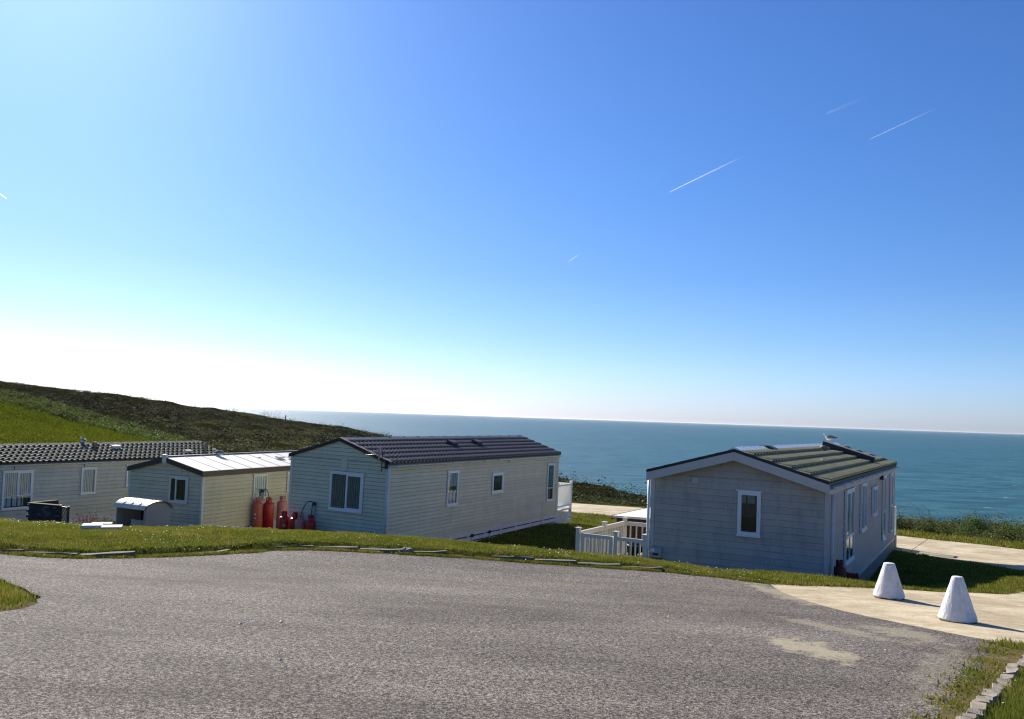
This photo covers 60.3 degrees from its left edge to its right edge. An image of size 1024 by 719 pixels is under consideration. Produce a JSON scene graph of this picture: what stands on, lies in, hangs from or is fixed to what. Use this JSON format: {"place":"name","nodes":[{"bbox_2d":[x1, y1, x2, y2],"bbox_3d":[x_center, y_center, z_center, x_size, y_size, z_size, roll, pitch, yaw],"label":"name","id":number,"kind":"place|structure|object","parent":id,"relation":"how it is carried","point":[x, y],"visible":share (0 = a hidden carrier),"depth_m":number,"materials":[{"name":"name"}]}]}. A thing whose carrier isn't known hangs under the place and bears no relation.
{"place":"outdoors","nodes":[
{"label":"outdoors","id":0,"kind":"place"},
{"bbox_2d":[0,400,157,443],"bbox_3d":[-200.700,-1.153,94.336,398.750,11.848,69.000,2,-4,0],"label":"field","id":1,"kind":"structure","parent":0,"point":[18,414],"depth_m":89.49,"materials":[{"name":"green plant"}]},
{"bbox_2d":[0,550,991,718],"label":"tarmac","id":2,"kind":"structure","parent":0,"point":[109,638],"depth_m":8.94,"materials":[{"name":"grey asphalt"}]},
{"bbox_2d":[161,596,956,714],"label":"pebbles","id":3,"kind":"object","parent":2,"relation":"on","point":[577,662],"visible":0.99,"depth_m":9.62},
{"bbox_2d":[0,381,1021,541],"bbox_3d":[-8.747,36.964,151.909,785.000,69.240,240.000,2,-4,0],"label":"hillside","id":4,"kind":"structure","parent":0,"point":[204,425],"depth_m":105.96,"materials":[{"name":"green plant"}]},
{"bbox_2d":[0,388,232,452],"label":"bright gorse","id":5,"kind":"object","parent":4,"relation":"on","point":[123,430],"visible":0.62,"depth_m":97.55,"materials":[{"name":"green plant"}]},
{"bbox_2d":[33,389,391,450],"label":"gorse bushes","id":6,"kind":"object","parent":4,"relation":"on","point":[181,425],"visible":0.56,"depth_m":106.42,"materials":[{"name":"green plant"}]},
{"bbox_2d":[0,381,650,503],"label":"gorse scrub","id":7,"kind":"object","parent":4,"relation":"on","point":[297,440],"visible":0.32,"depth_m":103.64,"materials":[{"name":"green plant"}]},
{"bbox_2d":[559,480,650,505],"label":"heath scrub","id":8,"kind":"object","parent":4,"relation":"on","point":[611,501],"visible":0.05,"depth_m":60.09,"materials":[{"name":"green plant"}]},
{"bbox_2d":[896,511,1023,542],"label":"gorse hedge","id":9,"kind":"object","parent":4,"relation":"on","point":[973,527],"visible":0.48,"depth_m":44.16,"materials":[{"name":"green plant"}]},
{"bbox_2d":[897,502,1023,532],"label":"bramble stems","id":10,"kind":"object","parent":9,"relation":"on","point":[962,517],"visible":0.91,"depth_m":43.40,"materials":[{"name":"green plant"}]},
{"bbox_2d":[0,502,1023,718],"bbox_3d":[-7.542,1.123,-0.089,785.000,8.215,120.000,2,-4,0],"label":"lawn","id":11,"kind":"structure","parent":0,"point":[194,548],"depth_m":18.17,"materials":[{"name":"green plant"}]},
{"bbox_2d":[0,601,37,611],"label":"bare earth","id":12,"kind":"structure","parent":11,"relation":"on","point":[20,606],"depth_m":9.62,"materials":[{"name":"brown soil"}]},
{"bbox_2d":[0,577,39,608],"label":"grass","id":13,"kind":"structure","parent":11,"relation":"on","point":[15,595],"depth_m":10.13,"materials":[{"name":"green plant"}]},
{"bbox_2d":[25,500,63,521],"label":"block wall","id":14,"kind":"structure","parent":11,"relation":"on","point":[47,510],"depth_m":30.39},
{"bbox_2d":[58,505,69,522],"bbox_3d":[-15.219,5.546,29.915,0.550,1.170,0.060,-1,-5,35],"label":"trellis panel","id":15,"kind":"object","parent":11,"relation":"on","point":[61,507],"visible":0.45,"depth_m":29.92,"materials":[{"name":"black plastic"}]},
{"bbox_2d":[72,511,98,522],"bbox_3d":[-14.539,5.585,30.258,1.025,0.846,1.083,6,-5,-45],"label":"shrub","id":16,"kind":"object","parent":11,"relation":"on","point":[82,520],"visible":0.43,"depth_m":30.17,"materials":[{"name":"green plant"}]},
{"bbox_2d":[81,522,122,528],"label":"paving slabs","id":17,"kind":"object","parent":11,"relation":"on","point":[102,525],"depth_m":18.39,"materials":[{"name":"white concrete"}]},
{"bbox_2d":[91,515,114,523],"bbox_3d":[-13.866,5.593,29.838,1.056,0.684,1.024,2,-4,0],"label":"shrub","id":18,"kind":"object","parent":11,"relation":"on","point":[106,520],"visible":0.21,"depth_m":29.84,"materials":[{"name":"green plant"}]},
{"bbox_2d":[0,440,217,523],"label":"static caravan","id":19,"kind":"object","parent":11,"relation":"on","point":[83,478],"visible":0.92,"depth_m":35.04,"materials":[{"name":"beige plastic"}]},
{"bbox_2d":[0,469,35,510],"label":"window","id":20,"kind":"structure","parent":19,"relation":"in","point":[17,485],"depth_m":32.94,"materials":[{"name":"white plastic"}]},
{"bbox_2d":[80,467,97,494],"bbox_3d":[-16.926,4.842,35.251,0.090,1.080,0.720,-1,-4,34],"label":"window","id":21,"kind":"structure","parent":19,"relation":"in","point":[88,474],"depth_m":35.25,"materials":[{"name":"white plastic"}]},
{"bbox_2d":[125,464,132,486],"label":"window","id":22,"kind":"structure","parent":19,"relation":"in","point":[127,472],"depth_m":36.61,"materials":[{"name":"white plastic"}]},
{"bbox_2d":[113,497,172,526],"bbox_3d":[-11.451,4.936,27.313,1.498,1.235,1.012,0,-4,30],"label":"garden locker","id":23,"kind":"object","parent":11,"relation":"on","point":[130,511],"visible":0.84,"depth_m":27.13,"materials":[{"name":"beige plastic"}]},
{"bbox_2d":[127,450,296,528],"bbox_3d":[-10.028,5.154,34.628,3.454,3.130,9.790,0,-4,24],"label":"static caravan","id":24,"kind":"object","parent":11,"relation":"on","point":[223,490],"visible":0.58,"depth_m":30.69,"materials":[{"name":"beige"}]},
{"bbox_2d":[168,475,189,503],"bbox_3d":[-11.350,4.428,29.989,0.930,0.930,0.090,0,-4,24],"label":"window","id":25,"kind":"structure","parent":24,"relation":"in","point":[178,485],"depth_m":30.00,"materials":[{"name":"white glass"}]},
{"bbox_2d":[213,448,226,454],"bbox_3d":[-10.789,3.416,32.554,0.613,0.257,0.141,1,-4,20],"label":"gull","id":26,"kind":"object","parent":24,"relation":"on","point":[220,452],"visible":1,"depth_m":32.50,"materials":[{"name":"stone"}]},
{"bbox_2d":[252,473,268,499],"bbox_3d":[-9.218,4.655,32.284,0.090,0.930,0.860,0,-4,24],"label":"window","id":27,"kind":"structure","parent":24,"relation":"in","point":[260,481],"depth_m":32.27,"materials":[{"name":"white glass"}]},
{"bbox_2d":[258,489,268,498],"bbox_3d":[-8.988,4.914,32.111,0.406,0.395,0.552,2,-4,0],"label":"gas regulator","id":28,"kind":"object","parent":24,"relation":"attached to","point":[262,491],"visible":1,"depth_m":32.28,"materials":[{"name":"grey plastic"}]},
{"bbox_2d":[286,472,289,491],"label":"window","id":29,"kind":"structure","parent":24,"relation":"in","point":[288,473],"depth_m":33.72,"materials":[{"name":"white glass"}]},
{"bbox_2d":[252,497,262,527],"bbox_3d":[-9.179,5.637,31.800,0.374,1.300,0.374,4,-4,-34],"label":"gas cylinder","id":30,"kind":"object","parent":11,"relation":"on","point":[257,515],"visible":0.87,"depth_m":31.65,"materials":[{"name":"red paint"}]},
{"bbox_2d":[262,497,273,527],"bbox_3d":[-8.823,5.641,31.918,0.374,1.280,0.374,1,-4,10],"label":"gas cylinder","id":31,"kind":"object","parent":11,"relation":"on","point":[268,511],"visible":0.84,"depth_m":31.77,"materials":[{"name":"red paint"}]},
{"bbox_2d":[276,496,287,528],"bbox_3d":[-8.447,5.663,32.354,0.374,1.290,0.374,3,-4,-11],"label":"gas cylinder","id":32,"kind":"object","parent":11,"relation":"on","point":[282,504],"visible":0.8,"depth_m":32.22,"materials":[{"name":"red paint"}]},
{"bbox_2d":[278,511,288,529],"bbox_3d":[-7.093,5.032,27.415,0.318,0.640,0.320,3,-4,-17],"label":"gas cylinder","id":33,"kind":"object","parent":11,"relation":"on","point":[283,521],"visible":0.91,"depth_m":27.30,"materials":[{"name":"red paint"}]},
{"bbox_2d":[289,512,297,529],"bbox_3d":[-6.736,5.057,27.325,0.318,0.630,0.318,0,-4,21],"label":"gas cylinder","id":34,"kind":"object","parent":11,"relation":"on","point":[292,520],"visible":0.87,"depth_m":27.21,"materials":[{"name":"red paint"}]},
{"bbox_2d":[295,513,305,529],"bbox_3d":[-6.503,5.053,27.075,0.318,0.630,0.318,5,-5,-36],"label":"gas cylinder","id":35,"kind":"object","parent":11,"relation":"on","point":[300,521],"visible":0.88,"depth_m":26.97,"materials":[{"name":"red paint"}]},
{"bbox_2d":[305,515,315,529],"bbox_3d":[-6.146,5.075,26.895,0.318,0.640,0.318,-1,-5,38],"label":"gas cylinder","id":36,"kind":"object","parent":11,"relation":"on","point":[310,523],"visible":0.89,"depth_m":26.79,"materials":[{"name":"red paint"}]},
{"bbox_2d":[0,545,662,570],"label":"kerb","id":37,"kind":"structure","parent":11,"relation":"on","point":[384,550],"depth_m":17.98,"materials":[{"name":"concrete"}]},
{"bbox_2d":[133,525,600,550],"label":"grass","id":38,"kind":"structure","parent":11,"relation":"on","point":[527,542],"depth_m":31.98,"materials":[{"name":"green plant"}]},
{"bbox_2d":[1,546,768,583],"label":"grass fringe","id":39,"kind":"object","parent":11,"relation":"on","point":[198,553],"depth_m":17.66,"materials":[{"name":"green plant"}]},
{"bbox_2d":[0,518,845,577],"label":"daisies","id":40,"kind":"object","parent":11,"relation":"on","point":[272,532],"visible":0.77,"depth_m":18.77,"materials":[{"name":"white plant"}]},
{"bbox_2d":[287,435,562,541],"bbox_3d":[-2.569,4.884,32.567,3.966,4.114,13.137,1,-4,27],"label":"static caravan","id":41,"kind":"object","parent":11,"relation":"on","point":[471,488],"visible":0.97,"depth_m":28.63,"materials":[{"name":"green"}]},
{"bbox_2d":[301,501,315,520],"bbox_3d":[-6.222,4.715,27.189,0.426,0.691,0.431,0,-4,27],"label":"gas regulator","id":42,"kind":"object","parent":41,"relation":"attached to","point":[313,504],"visible":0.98,"depth_m":27.28,"materials":[{"name":"grey plastic"}]},
{"bbox_2d":[327,470,365,513],"bbox_3d":[-5.050,4.030,26.844,1.340,1.210,0.091,1,-4,27],"label":"window","id":43,"kind":"structure","parent":41,"relation":"in","point":[346,489],"depth_m":26.84,"materials":[{"name":"white plastic"}]},
{"bbox_2d":[445,470,460,506],"bbox_3d":[-1.991,4.318,29.577,0.090,1.200,0.800,1,-4,27],"label":"window","id":44,"kind":"structure","parent":41,"relation":"in","point":[452,475],"depth_m":29.60,"materials":[{"name":"white plastic"}]},
{"bbox_2d":[491,472,504,493],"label":"window","id":45,"kind":"structure","parent":41,"relation":"in","point":[497,483],"depth_m":32.54,"materials":[{"name":"white plastic"}]},
{"bbox_2d":[546,463,554,501],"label":"window","id":46,"kind":"structure","parent":41,"relation":"in","point":[551,466],"depth_m":36.80,"materials":[{"name":"white plastic"}]},
{"bbox_2d":[556,481,572,523],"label":"balcony","id":47,"kind":"structure","parent":41,"relation":"attached to","point":[564,499],"depth_m":38.40,"materials":[{"name":"white plastic"}]},
{"bbox_2d":[475,511,616,551],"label":"grass","id":48,"kind":"structure","parent":11,"relation":"on","point":[587,524],"depth_m":34.68,"materials":[{"name":"green plant"}]},
{"bbox_2d":[612,508,649,553],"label":"storage shed","id":49,"kind":"structure","parent":11,"relation":"on","point":[639,515],"depth_m":29.21,"materials":[{"name":"white wood"}]},
{"bbox_2d":[627,543,642,555],"bbox_3d":[3.726,5.911,26.221,0.660,0.800,0.660,2,-4,0],"label":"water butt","id":50,"kind":"object","parent":11,"relation":"on","point":[632,548],"visible":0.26,"depth_m":26.02,"materials":[{"name":"black plastic"}]},
{"bbox_2d":[646,441,898,580],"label":"holiday lodge","id":51,"kind":"structure","parent":11,"relation":"on","point":[815,508],"depth_m":23.25,"materials":[{"name":"grey"}]},
{"bbox_2d":[736,489,762,537],"bbox_3d":[6.115,3.976,22.746,0.690,1.190,0.090,0,-4,29],"label":"window","id":52,"kind":"structure","parent":51,"relation":"in","point":[749,501],"depth_m":22.75,"materials":[{"name":"white plastic"}]},
{"bbox_2d":[822,433,837,441],"bbox_3d":[12.982,3.219,35.977,0.677,0.402,0.155,2,-4,-3],"label":"gull","id":53,"kind":"object","parent":51,"relation":"on","point":[829,437],"visible":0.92,"depth_m":35.92,"materials":[{"name":"stone"}]},
{"bbox_2d":[843,487,855,565],"bbox_3d":[9.464,4.639,24.695,0.105,2.050,1.670,0,-4,29],"label":"door","id":54,"kind":"structure","parent":51,"relation":"in","point":[849,494],"depth_m":24.65,"materials":[{"name":"white plastic"}]},
{"bbox_2d":[859,482,867,532],"bbox_3d":[10.921,4.570,27.369,0.105,1.490,1.310,0,-4,29],"label":"window","id":55,"kind":"structure","parent":51,"relation":"in","point":[864,486],"depth_m":27.25,"materials":[{"name":"white plastic"}]},
{"bbox_2d":[871,485,878,516],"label":"window","id":56,"kind":"structure","parent":51,"relation":"in","point":[874,494],"depth_m":29.75,"materials":[{"name":"white plastic"}]},
{"bbox_2d":[881,474,886,540],"bbox_3d":[13.713,5.444,32.458,0.105,2.390,0.900,0,-4,29],"label":"window","id":57,"kind":"structure","parent":51,"relation":"in","point":[884,482],"depth_m":32.19,"materials":[{"name":"white plastic"}]},
{"bbox_2d":[889,472,893,532],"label":"window","id":58,"kind":"structure","parent":51,"relation":"in","point":[891,474],"depth_m":34.42,"materials":[{"name":"white plastic"}]},
{"bbox_2d":[834,559,845,577],"bbox_3d":[8.209,5.480,22.088,0.318,0.900,0.318,3,-4,-13],"label":"gas cylinder","id":59,"kind":"object","parent":11,"relation":"on","point":[839,570],"visible":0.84,"depth_m":22.00,"materials":[{"name":"red paint"}]},
{"bbox_2d":[852,573,858,579],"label":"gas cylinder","id":60,"kind":"object","parent":11,"relation":"on","point":[856,575],"visible":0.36,"depth_m":23.32,"materials":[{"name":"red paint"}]},
{"bbox_2d":[727,550,1023,592],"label":"grass","id":61,"kind":"structure","parent":11,"relation":"on","point":[991,582],"depth_m":28.76,"materials":[{"name":"green plant"}]},
{"bbox_2d":[766,569,1023,593],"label":"grass fringe","id":62,"kind":"object","parent":11,"relation":"on","point":[1011,591],"depth_m":17.67,"materials":[{"name":"green plant"}]},
{"bbox_2d":[894,506,896,548],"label":"balcony","id":63,"kind":"structure","parent":11,"relation":"on","point":[895,540],"depth_m":36.77,"materials":[{"name":"white plastic"}]},
{"bbox_2d":[893,527,1023,551],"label":"grass","id":64,"kind":"structure","parent":11,"relation":"on","point":[993,542],"depth_m":40.77,"materials":[{"name":"green plant"}]},
{"bbox_2d":[937,643,1023,718],"bbox_3d":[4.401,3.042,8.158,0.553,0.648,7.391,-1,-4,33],"label":"grass","id":65,"kind":"structure","parent":11,"relation":"on","point":[987,676],"depth_m":9.06,"materials":[{"name":"green plant"}]},
{"bbox_2d":[888,638,1020,718],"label":"grass fringe","id":66,"kind":"object","parent":65,"relation":"on","point":[956,685],"depth_m":8.51,"materials":[{"name":"green plant"}]},
{"bbox_2d":[956,654,1023,718],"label":"stone edging","id":67,"kind":"object","parent":11,"relation":"on","point":[993,694],"visible":0.64,"depth_m":7.69,"materials":[{"name":"grey stone"}]},
{"bbox_2d":[963,663,1023,718],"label":"grass","id":68,"kind":"structure","parent":11,"relation":"on","point":[1018,715],"depth_m":7.51,"materials":[{"name":"green plant"}]},
{"bbox_2d":[995,636,1023,649],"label":"grass","id":69,"kind":"structure","parent":11,"relation":"on","point":[1018,646],"depth_m":10.96,"materials":[{"name":"green plant"}]},
{"bbox_2d":[0,0,1023,433],"label":"sky","id":70,"kind":"structure","parent":0,"point":[796,213],"materials":[{"name":"blue"}]},
{"bbox_2d":[195,406,1023,525],"bbox_3d":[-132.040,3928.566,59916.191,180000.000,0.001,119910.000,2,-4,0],"label":"sea","id":71,"kind":"structure","parent":0,"point":[966,472],"depth_m":2003.26,"materials":[{"name":"liquid"}]},
{"bbox_2d":[559,503,1023,642],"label":"concrete road","id":72,"kind":"structure","parent":0,"point":[1000,615],"depth_m":15.86,"materials":[{"name":"beige concrete"}]},
{"bbox_2d":[873,562,904,599],"bbox_3d":[6.822,3.996,15.940,0.544,0.628,0.539,3,-4,-17],"label":"concrete cone","id":73,"kind":"object","parent":72,"relation":"on","point":[888,585],"visible":1,"depth_m":15.79,"materials":[{"name":"white concrete"}]},
{"bbox_2d":[938,576,977,623],"bbox_3d":[6.751,3.626,13.357,0.553,0.668,0.560,2,-4,-7],"label":"concrete cone","id":74,"kind":"object","parent":72,"relation":"on","point":[956,606],"visible":0.98,"depth_m":13.21,"materials":[{"name":"white concrete"}]},
{"bbox_3d":[3.622,6.325,26.021,1.969,0.060,3.490,0,-4,29],"label":"deck","id":75,"kind":"object","parent":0,"visible":0},
{"bbox_2d":[575,517,649,557],"bbox_3d":[3.600,5.621,26.088,2.160,1.470,3.760,0,-4,29],"label":"picket fence","id":76,"kind":"object","parent":75,"relation":"on","point":[611,543],"visible":0.54,"depth_m":24.96,"materials":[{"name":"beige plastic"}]}
]}

